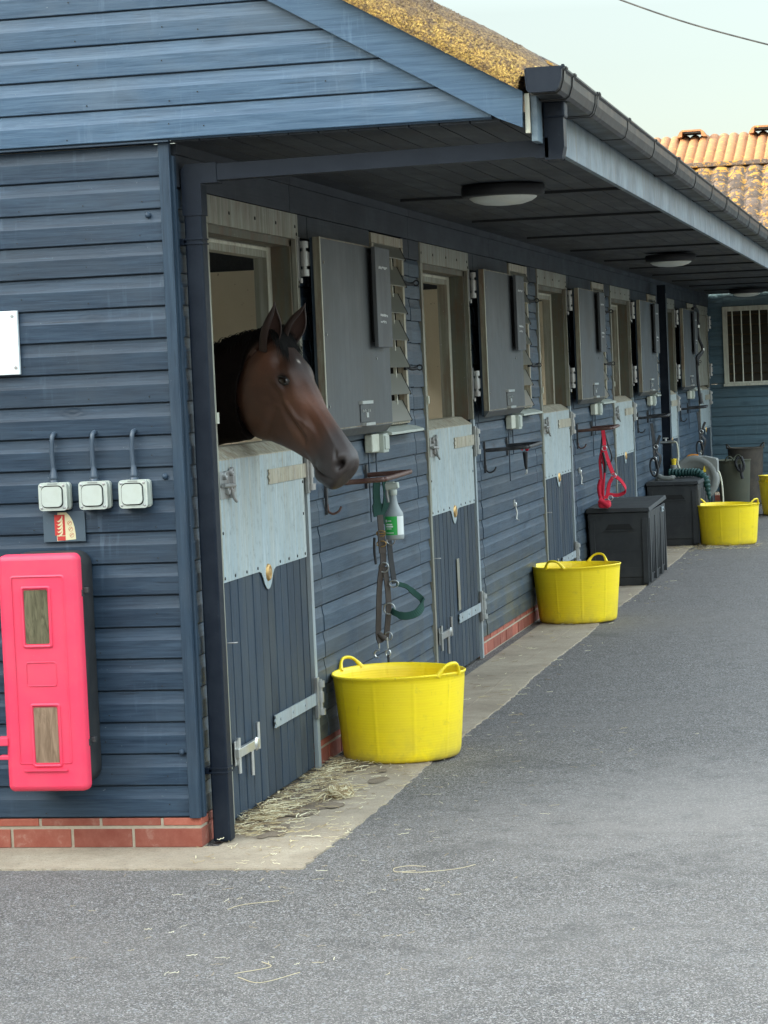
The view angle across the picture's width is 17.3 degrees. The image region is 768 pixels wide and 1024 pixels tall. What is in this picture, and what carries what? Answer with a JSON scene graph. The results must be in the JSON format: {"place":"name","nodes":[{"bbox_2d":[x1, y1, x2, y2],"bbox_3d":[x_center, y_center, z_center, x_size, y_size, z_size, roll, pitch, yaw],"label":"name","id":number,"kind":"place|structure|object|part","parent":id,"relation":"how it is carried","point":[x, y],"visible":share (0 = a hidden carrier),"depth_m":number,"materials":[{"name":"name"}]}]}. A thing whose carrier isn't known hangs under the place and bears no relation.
{"place":"outdoors","nodes":[
{"label":"outdoors","id":0,"kind":"place"},
{"bbox_2d":[213,302,358,491],"bbox_3d":[-1.476,0.174,10.268,3.192,1.916,0.746,-1,3,27],"label":"horse","id":1,"kind":"object","parent":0,"point":[266,388],"visible":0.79,"depth_m":9.62},
{"bbox_2d":[0,501,719,870],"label":"pavement","id":2,"kind":"structure","parent":0,"point":[504,671],"depth_m":9.27,"materials":[{"name":"concrete"}]},
{"bbox_2d":[235,751,388,837],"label":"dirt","id":3,"kind":"structure","parent":2,"relation":"on","point":[313,805],"depth_m":9.64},
{"bbox_2d":[312,783,354,801],"bbox_3d":[-0.191,1.079,9.744,0.177,0.052,0.165,-4,3,-21],"label":"hay wisp","id":4,"kind":"object","parent":3,"relation":"on","point":[341,791],"visible":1,"depth_m":9.73,"materials":[{"name":"plant"}]},
{"bbox_2d":[331,656,465,763],"bbox_3d":[0.070,0.831,10.769,0.622,0.415,0.567,0,4,42],"label":"yellow tub","id":5,"kind":"object","parent":2,"relation":"on","point":[399,712],"visible":1,"depth_m":10.55,"materials":[{"name":"yellow plastic"}]},
{"bbox_2d":[70,543,762,982],"bbox_3d":[1.715,0.653,16.545,1.966,0.038,19.949,-2,3,12],"label":"straw","id":6,"kind":"object","parent":2,"relation":"on","point":[268,813],"visible":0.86,"depth_m":9.58,"materials":[{"name":"beige plant"}]},
{"bbox_2d":[532,553,620,623],"bbox_3d":[1.244,0.493,16.295,0.581,0.415,0.567,-2,3,3],"label":"yellow tub","id":7,"kind":"object","parent":2,"relation":"on","point":[578,592],"visible":1,"depth_m":16.07,"materials":[{"name":"yellow plastic"}]},
{"bbox_2d":[586,495,666,585],"bbox_3d":[1.874,0.212,19.327,0.483,0.607,1.204,-2,3,12],"label":"storage box","id":8,"kind":"object","parent":2,"relation":"on","point":[629,533],"visible":0.88,"depth_m":18.77,"materials":[{"name":"plastic"}]},
{"bbox_2d":[646,475,709,545],"bbox_3d":[2.728,-0.021,23.309,0.474,0.585,1.204,-2,3,12],"label":"storage box","id":9,"kind":"object","parent":2,"relation":"on","point":[685,495],"visible":0.54,"depth_m":22.73,"materials":[{"name":"plastic"}]},
{"bbox_2d":[668,468,710,500],"bbox_3d":[2.849,-0.258,23.419,0.413,0.309,0.195,-1,3,28],"label":"coiled hose","id":10,"kind":"object","parent":9,"relation":"on","point":[689,472],"visible":0.99,"depth_m":23.31,"materials":[{"name":"green plastic"}]},
{"bbox_2d":[676,454,723,501],"bbox_3d":[3.032,-0.185,24.378,0.501,0.758,0.257,-2,3,12],"label":"hose reel","id":11,"kind":"object","parent":2,"relation":"on","point":[708,465],"visible":0.43,"depth_m":24.24,"materials":[{"name":"grey plastic"}]},
{"bbox_2d":[0,492,767,1023],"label":"ground","id":12,"kind":"structure","parent":0,"point":[620,884],"depth_m":7.99,"materials":[{"name":"grey asphalt"}]},
{"bbox_2d":[0,0,767,847],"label":"stable building","id":13,"kind":"structure","parent":12,"relation":"on","point":[312,152],"depth_m":9.13,"materials":[{"name":"wood"}]},
{"bbox_2d":[0,311,20,374],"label":"notice board","id":14,"kind":"object","parent":13,"relation":"attached to","point":[10,362],"visible":1,"depth_m":8.85,"materials":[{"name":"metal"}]},
{"bbox_2d":[0,550,101,790],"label":"extinguisher cabinet","id":15,"kind":"object","parent":13,"relation":"attached to","point":[51,741],"visible":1,"depth_m":8.70,"materials":[{"name":"plastic"}]},
{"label":"cabinet door","id":16,"kind":"part","parent":15,"relation":"part of","materials":[{"name":"red plastic"}]},
{"bbox_2d":[38,432,71,510],"bbox_3d":[-1.152,-0.143,8.838,0.108,0.276,0.068,-2,3,12],"label":"wall switch","id":17,"kind":"object","parent":13,"relation":"attached to","point":[54,494],"depth_m":8.82,"materials":[{"name":"white plastic"}]},
{"bbox_2d":[43,511,85,541],"bbox_3d":[-1.121,0.051,8.860,0.154,0.106,0.008,-2,3,12],"label":"fire sign","id":18,"kind":"object","parent":13,"relation":"attached to","point":[67,526],"visible":1,"depth_m":8.86,"materials":[{"name":"plastic"}]},
{"bbox_2d":[78,430,112,509],"bbox_3d":[-1.008,-0.148,8.807,0.108,0.276,0.068,-2,3,12],"label":"wall switch","id":19,"kind":"object","parent":13,"relation":"attached to","point":[95,492],"depth_m":8.79,"materials":[{"name":"white plastic"}]},
{"bbox_2d":[118,428,152,507],"bbox_3d":[-0.866,-0.152,8.776,0.108,0.276,0.068,-2,3,12],"label":"wall switch","id":20,"kind":"object","parent":13,"relation":"attached to","point":[134,491],"depth_m":8.76,"materials":[{"name":"white plastic"}]},
{"bbox_2d":[218,440,325,818],"bbox_3d":[-0.464,0.409,9.844,0.136,1.361,1.342,-2,3,12],"label":"lower door","id":21,"kind":"structure","parent":13,"relation":"in","point":[261,483],"depth_m":9.77,"materials":[{"name":"blue wood"}]},
{"bbox_2d":[309,236,392,435],"bbox_3d":[-0.124,-0.758,11.099,0.064,0.839,1.306,-2,3,12],"label":"upper door","id":22,"kind":"structure","parent":13,"relation":"in","point":[353,375],"depth_m":10.90,"materials":[{"name":"wood"}]},
{"bbox_2d":[324,464,412,514],"bbox_3d":[-0.035,-0.105,11.134,0.270,0.183,0.827,-2,3,12],"label":"rug rail","id":23,"kind":"object","parent":13,"relation":"attached to","point":[386,475],"visible":0.94,"depth_m":10.77,"materials":[{"name":"metal"}]},
{"bbox_2d":[385,481,403,539],"bbox_3d":[0.043,-0.007,11.142,0.083,0.257,0.083,-2,3,12],"label":"spray bottle","id":24,"kind":"object","parent":23,"relation":"hanging from","point":[394,523],"visible":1,"depth_m":11.12,"materials":[{"name":"plastic"}]},
{"bbox_2d":[372,481,424,661],"bbox_3d":[0.056,0.326,11.305,0.244,0.972,0.100,-2,3,12],"label":"headcollar","id":25,"kind":"object","parent":23,"relation":"hanging from","point":[379,508],"visible":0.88,"depth_m":11.32,"materials":[{"name":"leather"}]},
{"bbox_2d":[364,433,389,521],"bbox_3d":[-0.025,-0.161,11.670,0.066,0.402,0.260,-2,3,12],"label":"junction box","id":26,"kind":"object","parent":13,"relation":"attached to","point":[376,443],"visible":0.97,"depth_m":11.59,"materials":[{"name":"beige plastic"}]},
{"bbox_2d":[369,246,392,347],"bbox_3d":[-0.018,-0.972,11.466,0.039,0.450,0.310,-2,3,12],"label":"name board","id":27,"kind":"object","parent":13,"relation":"attached to","point":[380,296],"visible":1,"depth_m":11.40,"materials":[{"name":"black plastic"}]},
{"bbox_2d":[369,232,423,434],"bbox_3d":[0.046,-0.853,12.150,0.105,0.948,0.776,-2,3,12],"label":"window","id":28,"kind":"structure","parent":13,"relation":"in","point":[398,355],"depth_m":12.32,"materials":[{"name":"grey wood"}]},
{"bbox_2d":[401,275,418,285],"bbox_3d":[0.122,-1.142,12.495,0.027,0.053,0.134,0,4,42],"label":"stay hook","id":29,"kind":"object","parent":13,"relation":"attached to","point":[409,283],"visible":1,"depth_m":12.50,"materials":[{"name":"black metal"}]},
{"bbox_2d":[404,364,422,370],"bbox_3d":[0.140,-0.725,12.516,0.027,0.053,0.134,0,4,42],"label":"stay hook","id":30,"kind":"object","parent":13,"relation":"attached to","point":[412,368],"visible":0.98,"depth_m":12.53,"materials":[{"name":"black metal"}]},
{"bbox_2d":[429,416,487,666],"bbox_3d":[0.366,0.173,13.703,0.136,1.361,1.342,-2,3,12],"label":"lower door","id":31,"kind":"structure","parent":13,"relation":"in","point":[452,444],"depth_m":13.66,"materials":[{"name":"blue wood"}]},
{"bbox_2d":[476,269,524,416],"bbox_3d":[0.707,-0.995,14.958,0.064,0.839,1.306,-2,3,12],"label":"upper door","id":32,"kind":"structure","parent":13,"relation":"in","point":[501,365],"depth_m":14.70,"materials":[{"name":"wood"}]},
{"bbox_2d":[461,181,544,205],"bbox_3d":[0.531,-1.413,11.269,0.374,0.092,0.374,-2,3,12],"label":"ceiling lamp","id":33,"kind":"object","parent":13,"relation":"attached to","point":[503,193],"visible":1,"depth_m":11.14,"materials":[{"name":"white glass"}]},
{"bbox_2d":[483,438,541,472],"bbox_3d":[0.796,-0.342,14.994,0.270,0.183,0.827,-2,3,12],"label":"rug rail","id":34,"kind":"object","parent":13,"relation":"attached to","point":[518,446],"visible":1,"depth_m":14.62,"materials":[{"name":"black metal"}]},
{"bbox_2d":[521,449,528,473],"bbox_3d":[0.842,-0.309,15.030,0.048,0.172,0.032,0,4,40],"label":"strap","id":35,"kind":"object","parent":34,"relation":"hanging from","point":[525,456],"visible":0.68,"depth_m":15.02,"materials":[{"name":"metal"}]},
{"bbox_2d":[506,415,522,480],"bbox_3d":[0.806,-0.396,15.530,0.066,0.402,0.260,-2,3,12],"label":"junction box","id":36,"kind":"object","parent":13,"relation":"attached to","point":[514,422],"visible":1,"depth_m":15.45,"materials":[{"name":"beige plastic"}]},
{"bbox_2d":[513,500,518,520],"bbox_3d":[0.817,-0.011,15.618,0.031,0.130,0.040,-2,3,12],"label":"wall clip","id":37,"kind":"object","parent":13,"relation":"attached to","point":[515,503],"depth_m":15.62,"materials":[{"name":"metal"}]},
{"bbox_2d":[511,275,525,349],"bbox_3d":[0.813,-1.206,15.325,0.039,0.450,0.310,-2,3,12],"label":"name board","id":38,"kind":"object","parent":13,"relation":"attached to","point":[518,312],"visible":1,"depth_m":15.24,"materials":[{"name":"black plastic"}]},
{"bbox_2d":[507,263,542,415],"bbox_3d":[0.877,-1.090,16.009,0.105,0.948,0.776,-2,3,12],"label":"window","id":39,"kind":"structure","parent":13,"relation":"in","point":[512,269],"depth_m":16.25,"materials":[{"name":"grey wood"}]},
{"bbox_2d":[526,295,538,302],"bbox_3d":[0.953,-1.379,16.354,0.027,0.053,0.134,0,4,42],"label":"stay hook","id":40,"kind":"object","parent":13,"relation":"attached to","point":[531,301],"visible":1,"depth_m":16.36,"materials":[{"name":"black metal"}]},
{"bbox_2d":[528,363,541,366],"bbox_3d":[0.971,-0.962,16.376,0.027,0.053,0.134,0,4,42],"label":"stay hook","id":41,"kind":"object","parent":13,"relation":"attached to","point":[534,365],"visible":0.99,"depth_m":16.39,"materials":[{"name":"black metal"}]},
{"bbox_2d":[543,404,580,560],"bbox_3d":[1.197,-0.064,17.563,0.136,1.361,1.342,-2,3,12],"label":"lower door","id":42,"kind":"structure","parent":13,"relation":"in","point":[558,427],"depth_m":17.55,"materials":[{"name":"blue metal"}]},
{"bbox_2d":[579,467,583,484],"bbox_3d":[1.448,-0.262,18.561,0.031,0.130,0.040,-2,3,12],"label":"wall clip","id":43,"kind":"object","parent":13,"relation":"attached to","point":[580,471],"depth_m":18.56,"materials":[{"name":"metal"}]},
{"bbox_2d":[572,288,604,404],"bbox_3d":[1.538,-1.232,18.818,0.064,0.839,1.306,-2,3,12],"label":"upper door","id":44,"kind":"structure","parent":13,"relation":"in","point":[589,362],"depth_m":18.53,"materials":[{"name":"metal"}]},
{"bbox_2d":[590,403,602,456],"bbox_3d":[1.637,-0.631,19.390,0.066,0.402,0.260,-2,3,12],"label":"junction box","id":45,"kind":"object","parent":13,"relation":"attached to","point":[596,409],"visible":1,"depth_m":19.30,"materials":[{"name":"beige plastic"}]},
{"bbox_2d":[576,421,619,448],"bbox_3d":[1.627,-0.579,18.853,0.270,0.183,0.827,-2,3,12],"label":"rug rail","id":46,"kind":"object","parent":13,"relation":"attached to","point":[601,428],"visible":1,"depth_m":18.48,"materials":[{"name":"metal"}]},
{"bbox_2d":[597,430,625,507],"bbox_3d":[1.678,-0.319,18.688,0.212,0.582,0.110,-2,3,12],"label":"headcollar","id":47,"kind":"object","parent":46,"relation":"hanging from","point":[604,460],"visible":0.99,"depth_m":18.69,"materials":[{"name":"fabric"}]},
{"bbox_2d":[595,292,606,351],"bbox_3d":[1.643,-1.439,19.185,0.039,0.450,0.310,-2,3,12],"label":"name board","id":48,"kind":"object","parent":13,"relation":"attached to","point":[600,320],"visible":1,"depth_m":19.09,"materials":[{"name":"black plastic"}]},
{"bbox_2d":[590,282,615,403],"bbox_3d":[1.708,-1.326,19.869,0.105,0.948,0.776,-2,3,12],"label":"window","id":49,"kind":"structure","parent":13,"relation":"in","point":[598,287],"depth_m":20.06,"materials":[{"name":"beige wood"}]},
{"bbox_2d":[615,396,637,497],"bbox_3d":[2.028,-0.301,21.422,0.136,1.361,1.342,-2,3,12],"label":"lower door","id":50,"kind":"structure","parent":13,"relation":"in","point":[625,414],"depth_m":21.42,"materials":[{"name":"grey metal"}]},
{"bbox_2d":[634,300,657,395],"bbox_3d":[2.368,-1.468,22.677,0.064,0.839,1.306,-2,3,12],"label":"upper door","id":51,"kind":"structure","parent":13,"relation":"in","point":[647,369],"depth_m":22.37,"materials":[{"name":"wood"}]},
{"bbox_2d":[647,396,656,439],"bbox_3d":[2.468,-0.865,23.249,0.066,0.402,0.260,-2,3,12],"label":"junction box","id":52,"kind":"object","parent":13,"relation":"attached to","point":[651,400],"visible":1,"depth_m":23.16,"materials":[{"name":"beige plastic"}]},
{"bbox_2d":[646,294,660,395],"bbox_3d":[2.539,-1.563,23.728,0.105,0.948,0.776,-2,3,12],"label":"window","id":53,"kind":"structure","parent":13,"relation":"in","point":[649,298],"depth_m":23.76,"materials":[{"name":"beige wood"}]},
{"bbox_2d":[637,411,670,432],"bbox_3d":[2.458,-0.816,22.713,0.270,0.183,0.827,-2,3,12],"label":"rug rail","id":54,"kind":"object","parent":13,"relation":"attached to","point":[647,417],"visible":1,"depth_m":22.34,"materials":[{"name":"black metal"}]},
{"bbox_2d":[649,423,661,476],"bbox_3d":[2.443,-0.558,22.767,0.118,0.487,0.040,-2,3,12],"label":"headcollar","id":55,"kind":"object","parent":54,"relation":"hanging from","point":[655,451],"visible":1,"depth_m":22.76,"materials":[{"name":"leather"}]},
{"bbox_2d":[651,303,659,352],"bbox_3d":[2.474,-1.673,23.044,0.039,0.450,0.310,-2,3,12],"label":"name board","id":56,"kind":"object","parent":13,"relation":"attached to","point":[655,327],"visible":1,"depth_m":22.95,"materials":[{"name":"grey wood"}]},
{"bbox_2d":[660,437,679,468],"bbox_3d":[2.690,-0.517,23.675,0.198,0.363,0.093,-2,3,12],"label":"water tap","id":57,"kind":"object","parent":13,"relation":"attached to","point":[673,463],"visible":0.8,"depth_m":23.67,"materials":[{"name":"metal"}]},
{"bbox_2d":[645,253,695,266],"bbox_3d":[2.111,-1.850,18.608,0.374,0.092,0.374,-2,3,12],"label":"ceiling lamp","id":58,"kind":"object","parent":13,"relation":"attached to","point":[671,260],"visible":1,"depth_m":18.47,"materials":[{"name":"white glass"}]},
{"bbox_2d":[670,390,680,463],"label":"lower door","id":59,"kind":"structure","parent":13,"relation":"in","point":[675,403],"depth_m":25.59,"materials":[{"name":"grey metal"}]},
{"bbox_2d":[678,308,696,389],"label":"upper door","id":60,"kind":"structure","parent":13,"relation":"in","point":[687,357],"depth_m":26.20,"materials":[{"name":"wood"}]},
{"bbox_2d":[687,391,694,427],"bbox_3d":[3.299,-1.100,27.109,0.066,0.402,0.260,-2,3,12],"label":"junction box","id":61,"kind":"object","parent":13,"relation":"attached to","point":[690,394],"visible":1,"depth_m":27.02,"materials":[{"name":"beige plastic"}]},
{"bbox_2d":[680,403,707,421],"bbox_3d":[3.288,-1.052,26.572,0.270,0.183,0.827,-2,3,12],"label":"rug rail","id":62,"kind":"object","parent":13,"relation":"attached to","point":[696,407],"visible":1,"depth_m":26.20,"materials":[{"name":"black metal"}]},
{"bbox_2d":[696,412,705,455],"bbox_3d":[3.386,-0.829,27.005,0.118,0.487,0.040,-2,3,12],"label":"headcollar","id":63,"kind":"object","parent":62,"relation":"hanging from","point":[701,431],"visible":0.91,"depth_m":27.00,"materials":[{"name":"leather"}]},
{"bbox_2d":[686,303,701,390],"bbox_3d":[3.369,-1.800,27.588,0.105,0.948,0.776,-2,3,12],"label":"window","id":64,"kind":"structure","parent":13,"relation":"in","point":[688,306],"depth_m":27.37,"materials":[{"name":"white plastic"}]},
{"bbox_2d":[691,311,697,353],"bbox_3d":[3.305,-1.907,26.904,0.039,0.450,0.310,-2,3,12],"label":"name board","id":65,"kind":"object","parent":13,"relation":"attached to","point":[694,333],"visible":1,"depth_m":26.81,"materials":[{"name":"grey wood"}]},
{"bbox_2d":[691,306,704,403],"bbox_3d":[3.361,-1.680,27.119,0.073,1.049,0.520,-2,3,18],"label":"bridle","id":66,"kind":"object","parent":13,"relation":"hanging from","point":[699,354],"visible":0.99,"depth_m":27.22,"materials":[{"name":"leather"}]},
{"bbox_2d":[698,315,707,385],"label":"upper door","id":67,"kind":"structure","parent":13,"relation":"in","point":[703,369],"depth_m":29.19,"materials":[{"name":"grey wood"}]},
{"bbox_2d":[700,386,712,501],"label":"lower door","id":68,"kind":"structure","parent":13,"relation":"in","point":[706,394],"depth_m":29.27,"materials":[{"name":"grey metal"}]},
{"bbox_2d":[729,288,762,296],"bbox_3d":[3.972,-2.404,27.704,0.374,0.092,0.374,-2,3,12],"label":"ceiling lamp","id":69,"kind":"object","parent":13,"relation":"attached to","point":[744,292],"visible":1,"depth_m":27.57,"materials":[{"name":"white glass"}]},
{"bbox_2d":[698,498,759,545],"bbox_3d":[3.100,0.082,22.768,0.622,0.415,0.567,0,4,40],"label":"yellow tub","id":70,"kind":"object","parent":12,"relation":"on","point":[728,523],"visible":0.99,"depth_m":22.54,"materials":[{"name":"yellow plastic"}]},
{"bbox_2d":[719,454,750,501],"bbox_3d":[3.863,-0.318,27.856,0.378,0.619,0.382,-4,4,-34],"label":"dark tub","id":71,"kind":"object","parent":12,"relation":"on","point":[736,487],"visible":0.65,"depth_m":27.71,"materials":[{"name":"grey plastic"}]},
{"bbox_2d":[734,456,745,478],"bbox_3d":[3.892,-0.485,27.617,0.121,0.254,0.064,-2,3,12],"label":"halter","id":72,"kind":"object","parent":71,"relation":"hanging from","point":[740,469],"visible":1,"depth_m":27.60,"materials":[{"name":"leather"}]},
{"bbox_2d":[726,442,764,503],"bbox_3d":[4.171,-0.442,29.113,0.423,0.709,0.417,-5,4,-43],"label":"dark tub","id":73,"kind":"object","parent":12,"relation":"on","point":[754,454],"visible":0.35,"depth_m":28.95,"materials":[{"name":"plastic"}]},
{"bbox_2d":[758,477,767,514],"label":"yellow tub","id":74,"kind":"object","parent":12,"relation":"on","point":[763,485],"visible":0.98,"depth_m":26.80,"materials":[{"name":"yellow plastic"}]},
{"bbox_2d":[758,475,767,481],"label":"yellow tub","id":75,"kind":"object","parent":74,"relation":"in","point":[762,477],"visible":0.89,"depth_m":26.80,"materials":[{"name":"yellow plastic"}]},
{"bbox_2d":[154,0,767,144],"label":"sky","id":76,"kind":"structure","parent":0,"point":[669,76],"materials":[{"name":"white"}]},
{"bbox_2d":[655,474,675,480],"bbox_3d":[2.554,-0.312,22.998,0.198,0.076,0.089,0,4,43],"label":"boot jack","id":77,"kind":"object","parent":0,"point":[659,477],"visible":0.98,"depth_m":22.97,"materials":[{"name":"grey plastic"}]},
{"bbox_2d":[620,0,767,44],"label":"overhead cable","id":78,"kind":"object","parent":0,"point":[693,24],"visible":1,"depth_m":24.09,"materials":[{"name":"metal"}]},
{"bbox_2d":[655,125,767,500],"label":"tiled building","id":79,"kind":"structure","parent":0,"point":[733,166],"depth_m":29.97,"materials":[{"name":"wood"}]},
{"bbox_2d":[722,305,767,386],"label":"window","id":80,"kind":"structure","parent":79,"relation":"in","point":[745,328],"depth_m":29.91,"materials":[{"name":"white"}]}
]}

